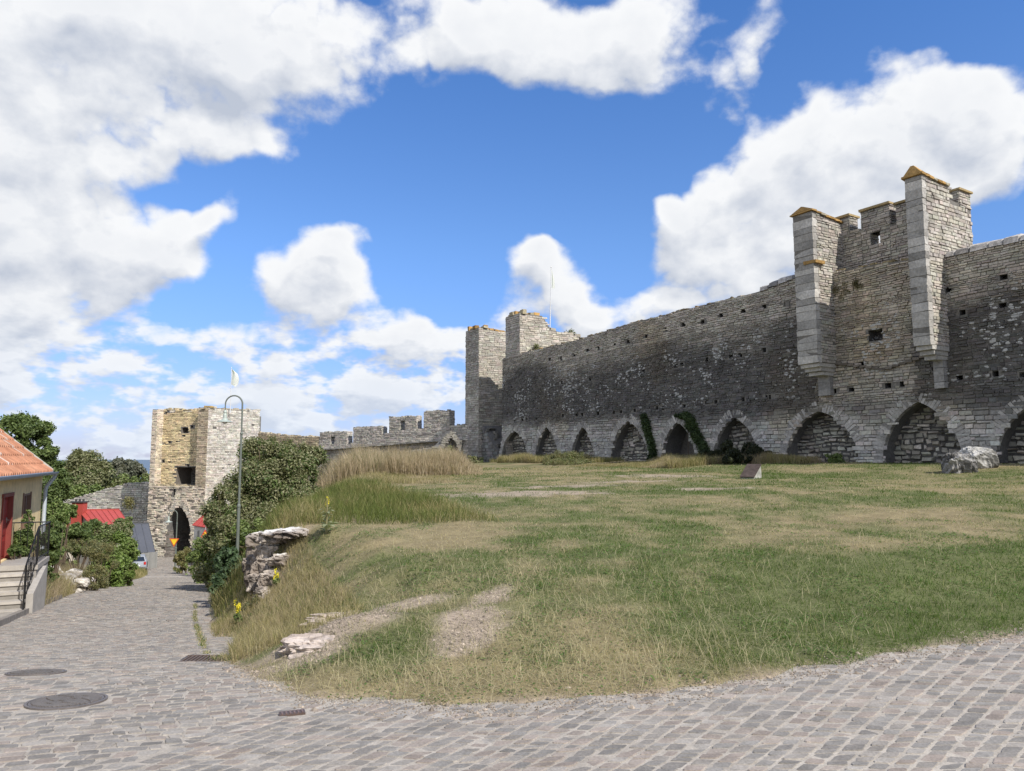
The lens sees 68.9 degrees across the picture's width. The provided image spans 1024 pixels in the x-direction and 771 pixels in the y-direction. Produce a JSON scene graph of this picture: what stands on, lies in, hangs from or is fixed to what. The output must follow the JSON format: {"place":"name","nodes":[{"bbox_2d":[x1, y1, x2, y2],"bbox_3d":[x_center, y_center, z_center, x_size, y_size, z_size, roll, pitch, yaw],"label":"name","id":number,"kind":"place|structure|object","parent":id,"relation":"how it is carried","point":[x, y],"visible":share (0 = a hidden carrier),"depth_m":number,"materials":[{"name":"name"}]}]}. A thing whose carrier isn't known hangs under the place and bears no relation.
{"place":"outdoors","nodes":[
{"label":"outdoors","id":0,"kind":"place"},
{"bbox_2d":[0,611,15,617],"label":"pavement","id":1,"kind":"structure","parent":0,"point":[2,614],"depth_m":15.95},
{"bbox_2d":[57,460,149,478],"bbox_3d":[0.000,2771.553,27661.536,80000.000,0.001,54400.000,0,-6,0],"label":"sea","id":2,"kind":"structure","parent":0,"point":[146,463],"depth_m":7623.03,"materials":[{"name":"blue liquid"}]},
{"bbox_2d":[0,556,1023,770],"bbox_3d":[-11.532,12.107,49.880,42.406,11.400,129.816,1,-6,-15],"label":"road","id":3,"kind":"structure","parent":0,"point":[166,748],"depth_m":4.97,"materials":[{"name":"grey stone"}]},
{"bbox_2d":[0,594,61,625],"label":"kerb","id":4,"kind":"structure","parent":3,"relation":"on","point":[6,619],"depth_m":15.53,"materials":[{"name":"stone"}]},
{"bbox_2d":[4,669,66,675],"bbox_3d":[-4.554,2.758,7.145,0.510,0.119,0.509,0,-6,0],"label":"manhole cover","id":5,"kind":"object","parent":3,"relation":"on","point":[33,672],"visible":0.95,"depth_m":7.06,"materials":[{"name":"metal"}]},
{"bbox_2d":[23,692,107,710],"bbox_3d":[-3.475,2.473,5.826,0.570,0.090,0.571,0,-6,0],"label":"manhole cover","id":6,"kind":"object","parent":3,"relation":"on","point":[65,701],"visible":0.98,"depth_m":5.76,"materials":[{"name":"metal"}]},
{"bbox_2d":[166,510,177,570],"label":"street lamp","id":7,"kind":"object","parent":3,"relation":"on","point":[168,521],"visible":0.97,"depth_m":74.89,"materials":[{"name":"metal"}]},
{"bbox_2d":[169,538,178,545],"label":"traffic sign","id":8,"kind":"object","parent":7,"relation":"attached to","point":[173,541],"visible":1,"depth_m":74.66,"materials":[{"name":"metal"}]},
{"bbox_2d":[178,655,227,661],"bbox_3d":[-3.448,3.077,8.389,0.520,0.031,0.300,0,-6,0],"label":"drain grate","id":9,"kind":"object","parent":3,"relation":"on","point":[196,658],"visible":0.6,"depth_m":8.38,"materials":[{"name":"metal"}]},
{"bbox_2d":[191,603,234,661],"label":"gutter weeds","id":10,"kind":"object","parent":3,"relation":"on","point":[224,657],"visible":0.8,"depth_m":10.94,"materials":[{"name":"green plant"}]},
{"bbox_2d":[279,709,305,716],"bbox_3d":[-1.587,2.364,5.389,0.180,0.026,0.085,2,-6,-21],"label":"drain grate","id":11,"kind":"object","parent":3,"relation":"on","point":[293,712],"visible":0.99,"depth_m":5.38,"materials":[{"name":"metal"}]},
{"bbox_2d":[0,0,1023,459],"label":"sky","id":12,"kind":"structure","parent":0,"point":[319,202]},
{"bbox_2d":[496,452,591,462],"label":"tall dry grass","id":13,"kind":"structure","parent":0,"point":[525,457],"depth_m":58.08,"materials":[{"name":"beige plant"}]},
{"bbox_2d":[68,461,1023,709],"bbox_3d":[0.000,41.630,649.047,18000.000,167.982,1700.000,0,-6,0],"label":"ground","id":14,"kind":"structure","parent":0,"point":[377,555],"depth_m":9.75,"materials":[{"name":"green plant"}]},
{"bbox_2d":[0,428,58,562],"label":"house","id":15,"kind":"structure","parent":14,"relation":"on","point":[23,470],"depth_m":19.87,"materials":[{"name":"paint"}]},
{"bbox_2d":[0,492,14,562],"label":"door","id":16,"kind":"structure","parent":15,"relation":"in","point":[6,522],"depth_m":18.65,"materials":[{"name":"paint"}]},
{"bbox_2d":[6,509,36,559],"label":"vine","id":17,"kind":"object","parent":15,"relation":"attached to","point":[22,548],"visible":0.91,"depth_m":19.20,"materials":[{"name":"green plant"}]},
{"bbox_2d":[0,521,50,613],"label":"entrance steps","id":18,"kind":"structure","parent":15,"relation":"attached to","point":[23,582],"depth_m":17.45,"materials":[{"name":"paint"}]},
{"bbox_2d":[21,492,31,529],"bbox_3d":[-13.435,3.557,20.581,0.110,1.210,1.132,2,-6,-23],"label":"window","id":19,"kind":"structure","parent":15,"relation":"in","point":[27,498],"depth_m":20.60,"materials":[{"name":"paint"}]},
{"bbox_2d":[0,410,59,490],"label":"tree","id":20,"kind":"object","parent":14,"relation":"on","point":[23,427],"visible":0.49,"depth_m":61.44,"materials":[{"name":"green plant"}]},
{"bbox_2d":[39,518,64,596],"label":"bush","id":21,"kind":"object","parent":14,"relation":"on","point":[56,532],"visible":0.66,"depth_m":22.13,"materials":[{"name":"green plant"}]},
{"bbox_2d":[40,459,72,524],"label":"tree","id":22,"kind":"object","parent":14,"relation":"on","point":[61,490],"visible":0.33,"depth_m":69.03,"materials":[{"name":"green plant"}]},
{"bbox_2d":[40,498,78,569],"bbox_3d":[-18.364,6.286,29.898,1.329,3.506,4.355,2,-6,-23],"label":"bush","id":23,"kind":"object","parent":14,"relation":"on","point":[58,510],"visible":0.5,"depth_m":30.54,"materials":[{"name":"green plant"}]},
{"bbox_2d":[45,557,95,604],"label":"bank grass","id":24,"kind":"structure","parent":14,"relation":"on","point":[63,587],"depth_m":22.55,"materials":[{"name":"beige plant"}]},
{"bbox_2d":[59,566,94,592],"bbox_3d":[-15.799,7.057,26.618,1.776,1.103,5.075,4,-7,-34],"label":"rubble heap","id":25,"kind":"object","parent":14,"relation":"on","point":[84,585],"visible":0.38,"depth_m":24.99,"materials":[{"name":"white stone"}]},
{"bbox_2d":[39,526,116,568],"bbox_3d":[-20.504,7.862,34.393,4.562,2.755,2.560,-2,-6,24],"label":"bush","id":26,"kind":"object","parent":14,"relation":"on","point":[104,535],"visible":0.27,"depth_m":33.66,"materials":[{"name":"green plant"}]},
{"bbox_2d":[63,518,102,568],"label":"bush","id":27,"kind":"object","parent":14,"relation":"on","point":[77,529],"visible":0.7,"depth_m":33.51,"materials":[{"name":"green plant"}]},
{"bbox_2d":[66,482,103,499],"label":"tree","id":28,"kind":"object","parent":14,"relation":"on","point":[79,490],"visible":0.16,"depth_m":109.98,"materials":[{"name":"green plant"}]},
{"bbox_2d":[61,447,117,489],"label":"tree","id":29,"kind":"object","parent":14,"relation":"on","point":[88,468],"visible":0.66,"depth_m":123.10,"materials":[{"name":"green plant"}]},
{"bbox_2d":[62,538,119,590],"bbox_3d":[-16.067,7.040,28.632,1.956,2.052,6.249,5,-7,-41],"label":"bush","id":30,"kind":"object","parent":14,"relation":"on","point":[88,550],"visible":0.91,"depth_m":28.73,"materials":[{"name":"green plant"}]},
{"bbox_2d":[40,482,148,530],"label":"town wall","id":31,"kind":"structure","parent":14,"relation":"on","point":[111,498],"depth_m":100.44,"materials":[{"name":"stone"}]},
{"bbox_2d":[121,496,135,512],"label":"wall plant","id":32,"kind":"object","parent":31,"relation":"attached to","point":[129,501],"depth_m":96.28,"materials":[{"name":"green plant"}]},
{"bbox_2d":[69,499,124,564],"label":"house","id":33,"kind":"structure","parent":14,"relation":"on","point":[109,516],"depth_m":71.39,"materials":[{"name":"paint"}]},
{"bbox_2d":[90,516,134,561],"bbox_3d":[-19.210,8.147,35.937,1.940,3.541,3.077,-3,-6,26],"label":"bush","id":34,"kind":"object","parent":14,"relation":"on","point":[126,525],"visible":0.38,"depth_m":36.31,"materials":[{"name":"green plant"}]},
{"bbox_2d":[86,530,140,586],"bbox_3d":[-17.168,7.699,32.438,1.863,2.647,3.513,2,-6,-15],"label":"bush","id":35,"kind":"object","parent":14,"relation":"on","point":[126,553],"visible":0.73,"depth_m":32.18,"materials":[{"name":"green plant"}]},
{"bbox_2d":[109,567,147,580],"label":"bank grass","id":36,"kind":"structure","parent":14,"relation":"on","point":[140,572],"depth_m":59.55,"materials":[{"name":"green plant"}]},
{"bbox_2d":[110,456,147,478],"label":"tree","id":37,"kind":"object","parent":14,"relation":"on","point":[131,467],"visible":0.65,"depth_m":256.17,"materials":[{"name":"green plant"}]},
{"bbox_2d":[111,472,149,487],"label":"tree","id":38,"kind":"object","parent":14,"relation":"on","point":[121,478],"visible":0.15,"depth_m":138.32,"materials":[{"name":"green plant"}]},
{"bbox_2d":[133,554,147,569],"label":"parked car","id":39,"kind":"object","parent":14,"relation":"on","point":[141,561],"visible":0.39,"depth_m":75.19,"materials":[{"name":"paint"}]},
{"bbox_2d":[131,523,154,553],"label":"roof","id":40,"kind":"structure","parent":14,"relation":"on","point":[142,534],"depth_m":82.10,"materials":[{"name":"paint"}]},
{"bbox_2d":[141,552,157,567],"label":"fence","id":41,"kind":"object","parent":14,"relation":"on","point":[151,557],"visible":0.56,"depth_m":79.75,"materials":[{"name":"paint"}]},
{"bbox_2d":[172,546,191,573],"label":"bush","id":42,"kind":"object","parent":14,"relation":"on","point":[179,559],"visible":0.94,"depth_m":68.42,"materials":[{"name":"green plant"}]},
{"bbox_2d":[184,550,198,574],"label":"bush","id":43,"kind":"object","parent":14,"relation":"on","point":[188,557],"visible":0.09,"depth_m":64.32,"materials":[{"name":"green plant"}]},
{"bbox_2d":[192,517,206,549],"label":"house","id":44,"kind":"structure","parent":14,"relation":"on","point":[199,527],"depth_m":82.30,"materials":[{"name":"paint"}]},
{"bbox_2d":[189,537,215,585],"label":"bush","id":45,"kind":"object","parent":14,"relation":"on","point":[197,555],"visible":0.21,"depth_m":32.27,"materials":[{"name":"green plant"}]},
{"bbox_2d":[147,406,260,556],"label":"gate tower","id":46,"kind":"structure","parent":14,"relation":"on","point":[194,459],"depth_m":92.97,"materials":[{"name":"stone"}]},
{"bbox_2d":[230,367,238,412],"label":"flagpole","id":47,"kind":"object","parent":46,"relation":"on","point":[235,378],"visible":1,"depth_m":94.54,"materials":[{"name":"metal"}]},
{"bbox_2d":[207,546,243,597],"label":"bush","id":48,"kind":"object","parent":14,"relation":"on","point":[225,557],"visible":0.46,"depth_m":18.38,"materials":[{"name":"green plant"}]},
{"bbox_2d":[217,395,242,554],"bbox_3d":[-9.084,3.327,23.731,0.829,6.085,0.511,-2,-6,21],"label":"street lamp","id":49,"kind":"object","parent":14,"relation":"on","point":[224,420],"visible":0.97,"depth_m":23.82,"materials":[{"name":"metal"}]},
{"bbox_2d":[233,598,242,621],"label":"wildflower","id":50,"kind":"object","parent":14,"relation":"on","point":[238,615],"visible":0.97,"depth_m":12.12,"materials":[{"name":"yellow plant"}]},
{"bbox_2d":[210,503,289,578],"bbox_3d":[-8.651,5.340,24.966,3.202,2.837,2.351,0,-6,0],"label":"bush","id":51,"kind":"object","parent":14,"relation":"on","point":[245,531],"visible":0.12,"depth_m":24.31,"materials":[{"name":"green plant"}]},
{"bbox_2d":[188,435,329,589],"bbox_3d":[-8.889,4.608,27.489,4.066,5.651,6.061,-3,-6,24],"label":"bush","id":52,"kind":"object","parent":14,"relation":"on","point":[274,470],"visible":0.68,"depth_m":26.86,"materials":[{"name":"green plant"}]},
{"bbox_2d":[240,545,283,613],"bbox_3d":[-4.523,3.540,13.469,0.773,1.248,1.625,2,-6,-16],"label":"bush","id":53,"kind":"object","parent":14,"relation":"on","point":[252,602],"visible":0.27,"depth_m":12.87,"materials":[{"name":"green plant"}]},
{"bbox_2d":[206,492,329,620],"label":"bank grass","id":54,"kind":"structure","parent":14,"relation":"on","point":[220,596],"depth_m":15.51,"materials":[{"name":"green plant"}]},
{"bbox_2d":[241,527,308,601],"bbox_3d":[-4.583,3.333,14.625,1.379,1.193,3.558,2,-6,-23],"label":"rock outcrop","id":55,"kind":"object","parent":14,"relation":"on","point":[255,579],"visible":0.91,"depth_m":13.68,"materials":[{"name":"grey stone"}]},
{"bbox_2d":[272,568,280,584],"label":"wildflower","id":56,"kind":"object","parent":14,"relation":"on","point":[275,578],"visible":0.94,"depth_m":13.00,"materials":[{"name":"yellow plant"}]},
{"bbox_2d":[205,521,367,663],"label":"bank grass","id":57,"kind":"structure","parent":14,"relation":"on","point":[281,615],"depth_m":10.34,"materials":[{"name":"plant"}]},
{"bbox_2d":[258,432,319,484],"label":"stone wall","id":58,"kind":"structure","parent":14,"relation":"on","point":[310,440],"depth_m":88.49,"materials":[{"name":"stone"}]},
{"bbox_2d":[277,633,334,658],"bbox_3d":[-1.882,2.610,7.446,0.867,0.263,0.621,0,-6,0],"label":"rock slab","id":59,"kind":"object","parent":14,"relation":"on","point":[291,643],"visible":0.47,"depth_m":7.29,"materials":[{"name":"white stone"}]},
{"bbox_2d":[311,450,340,485],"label":"bush","id":60,"kind":"object","parent":14,"relation":"on","point":[318,469],"visible":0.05,"depth_m":38.20,"materials":[{"name":"green plant"}]},
{"bbox_2d":[314,498,338,532],"bbox_3d":[-3.352,2.352,13.462,0.454,0.620,0.512,4,-7,-37],"label":"mullein","id":61,"kind":"object","parent":14,"relation":"on","point":[327,524],"visible":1,"depth_m":13.47,"materials":[{"name":"green plant"}]},
{"bbox_2d":[300,610,358,627],"bbox_3d":[-1.826,2.755,8.728,1.324,0.216,0.511,0,-6,0],"label":"rock slab","id":62,"kind":"object","parent":14,"relation":"on","point":[312,619],"visible":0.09,"depth_m":8.64,"materials":[{"name":"beige stone"}]},
{"bbox_2d":[252,475,500,542],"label":"bank grass","id":63,"kind":"structure","parent":14,"relation":"on","point":[358,492],"depth_m":16.22,"materials":[{"name":"green plant"}]},
{"bbox_2d":[318,409,468,467],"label":"battlemented wall","id":64,"kind":"structure","parent":14,"relation":"on","point":[407,431],"depth_m":78.26,"materials":[{"name":"stone"}]},
{"bbox_2d":[308,440,482,493],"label":"tall dry grass","id":65,"kind":"structure","parent":14,"relation":"on","point":[440,461],"depth_m":34.52,"materials":[{"name":"beige plant"}]},
{"bbox_2d":[328,469,479,486],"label":"tall dry grass","id":66,"kind":"structure","parent":14,"relation":"on","point":[411,478],"depth_m":29.38,"materials":[{"name":"beige plant"}]},
{"bbox_2d":[407,431,464,457],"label":"ruined wall","id":67,"kind":"structure","parent":14,"relation":"on","point":[454,439],"depth_m":69.81,"materials":[{"name":"stone"}]},
{"bbox_2d":[443,445,483,462],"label":"bush","id":68,"kind":"object","parent":14,"relation":"on","point":[476,459],"visible":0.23,"depth_m":66.53,"materials":[{"name":"green plant"}]},
{"bbox_2d":[465,309,580,461],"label":"wall tower","id":69,"kind":"structure","parent":14,"relation":"on","point":[488,350],"depth_m":71.92,"materials":[{"name":"stone"}]},
{"bbox_2d":[549,267,554,327],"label":"flagpole","id":70,"kind":"object","parent":69,"relation":"on","point":[553,283],"visible":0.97,"depth_m":73.25,"materials":[{"name":"metal"}]},
{"bbox_2d":[542,450,595,465],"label":"bush","id":71,"kind":"object","parent":14,"relation":"on","point":[566,459],"visible":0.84,"depth_m":51.06,"materials":[{"name":"green plant"}]},
{"bbox_2d":[221,584,1023,724],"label":"gravel","id":72,"kind":"structure","parent":14,"relation":"on","point":[479,715],"depth_m":6.58,"materials":[{"name":"beige gravel"}]},
{"bbox_2d":[697,449,707,456],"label":"bush","id":73,"kind":"object","parent":14,"relation":"on","point":[704,452],"visible":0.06,"depth_m":45.77,"materials":[{"name":"green plant"}]},
{"bbox_2d":[708,439,774,463],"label":"bush","id":74,"kind":"object","parent":14,"relation":"on","point":[730,453],"visible":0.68,"depth_m":40.80,"materials":[{"name":"green plant"}]},
{"bbox_2d":[740,464,761,478],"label":"information slab","id":75,"kind":"structure","parent":14,"relation":"on","point":[751,471],"depth_m":27.43,"materials":[{"name":"stone"}]},
{"bbox_2d":[499,234,1023,463],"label":"town wall","id":76,"kind":"structure","parent":14,"relation":"on","point":[730,369],"depth_m":41.29,"materials":[{"name":"stone"}]},
{"bbox_2d":[639,413,657,459],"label":"ivy","id":77,"kind":"object","parent":76,"relation":"attached to","point":[646,428],"visible":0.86,"depth_m":50.47,"materials":[{"name":"green plant"}]},
{"bbox_2d":[673,411,709,455],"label":"ivy","id":78,"kind":"object","parent":76,"relation":"attached to","point":[690,425],"visible":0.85,"depth_m":46.92,"materials":[{"name":"green plant"}]},
{"bbox_2d":[832,277,862,301],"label":"wall moss","id":79,"kind":"object","parent":76,"relation":"attached to","point":[854,283],"depth_m":38.48,"materials":[{"name":"green plant"}]},
{"bbox_2d":[790,165,972,395],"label":"wall tower","id":80,"kind":"structure","parent":76,"relation":"attached to","point":[924,227],"depth_m":37.69,"materials":[{"name":"stone"}]},
{"bbox_2d":[824,453,844,462],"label":"bush","id":81,"kind":"object","parent":14,"relation":"on","point":[835,458],"visible":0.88,"depth_m":38.13,"materials":[{"name":"green plant"}]},
{"bbox_2d":[940,451,978,473],"bbox_3d":[16.708,3.003,28.006,1.125,1.066,1.241,0,-6,0],"label":"boulder","id":82,"kind":"object","parent":14,"relation":"on","point":[955,462],"visible":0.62,"depth_m":27.61,"materials":[{"name":"grey stone"}]},
{"bbox_2d":[959,446,998,468],"bbox_3d":[18.264,2.943,29.287,1.349,1.130,1.161,0,-6,0],"label":"boulder","id":83,"kind":"object","parent":14,"relation":"on","point":[985,458],"visible":0.51,"depth_m":28.83,"materials":[{"name":"grey stone"}]},
{"bbox_2d":[489,455,625,462],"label":"tall dry grass","id":84,"kind":"structure","parent":0,"point":[600,459],"depth_m":52.30,"materials":[{"name":"beige plant"}]},
{"bbox_2d":[571,451,722,467],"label":"tall dry grass","id":85,"kind":"structure","parent":0,"point":[666,460],"depth_m":41.62,"materials":[{"name":"plant"}]},
{"bbox_2d":[740,451,821,463],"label":"tall dry grass","id":86,"kind":"structure","parent":0,"point":[768,458],"depth_m":38.73,"materials":[{"name":"plant"}]}
]}

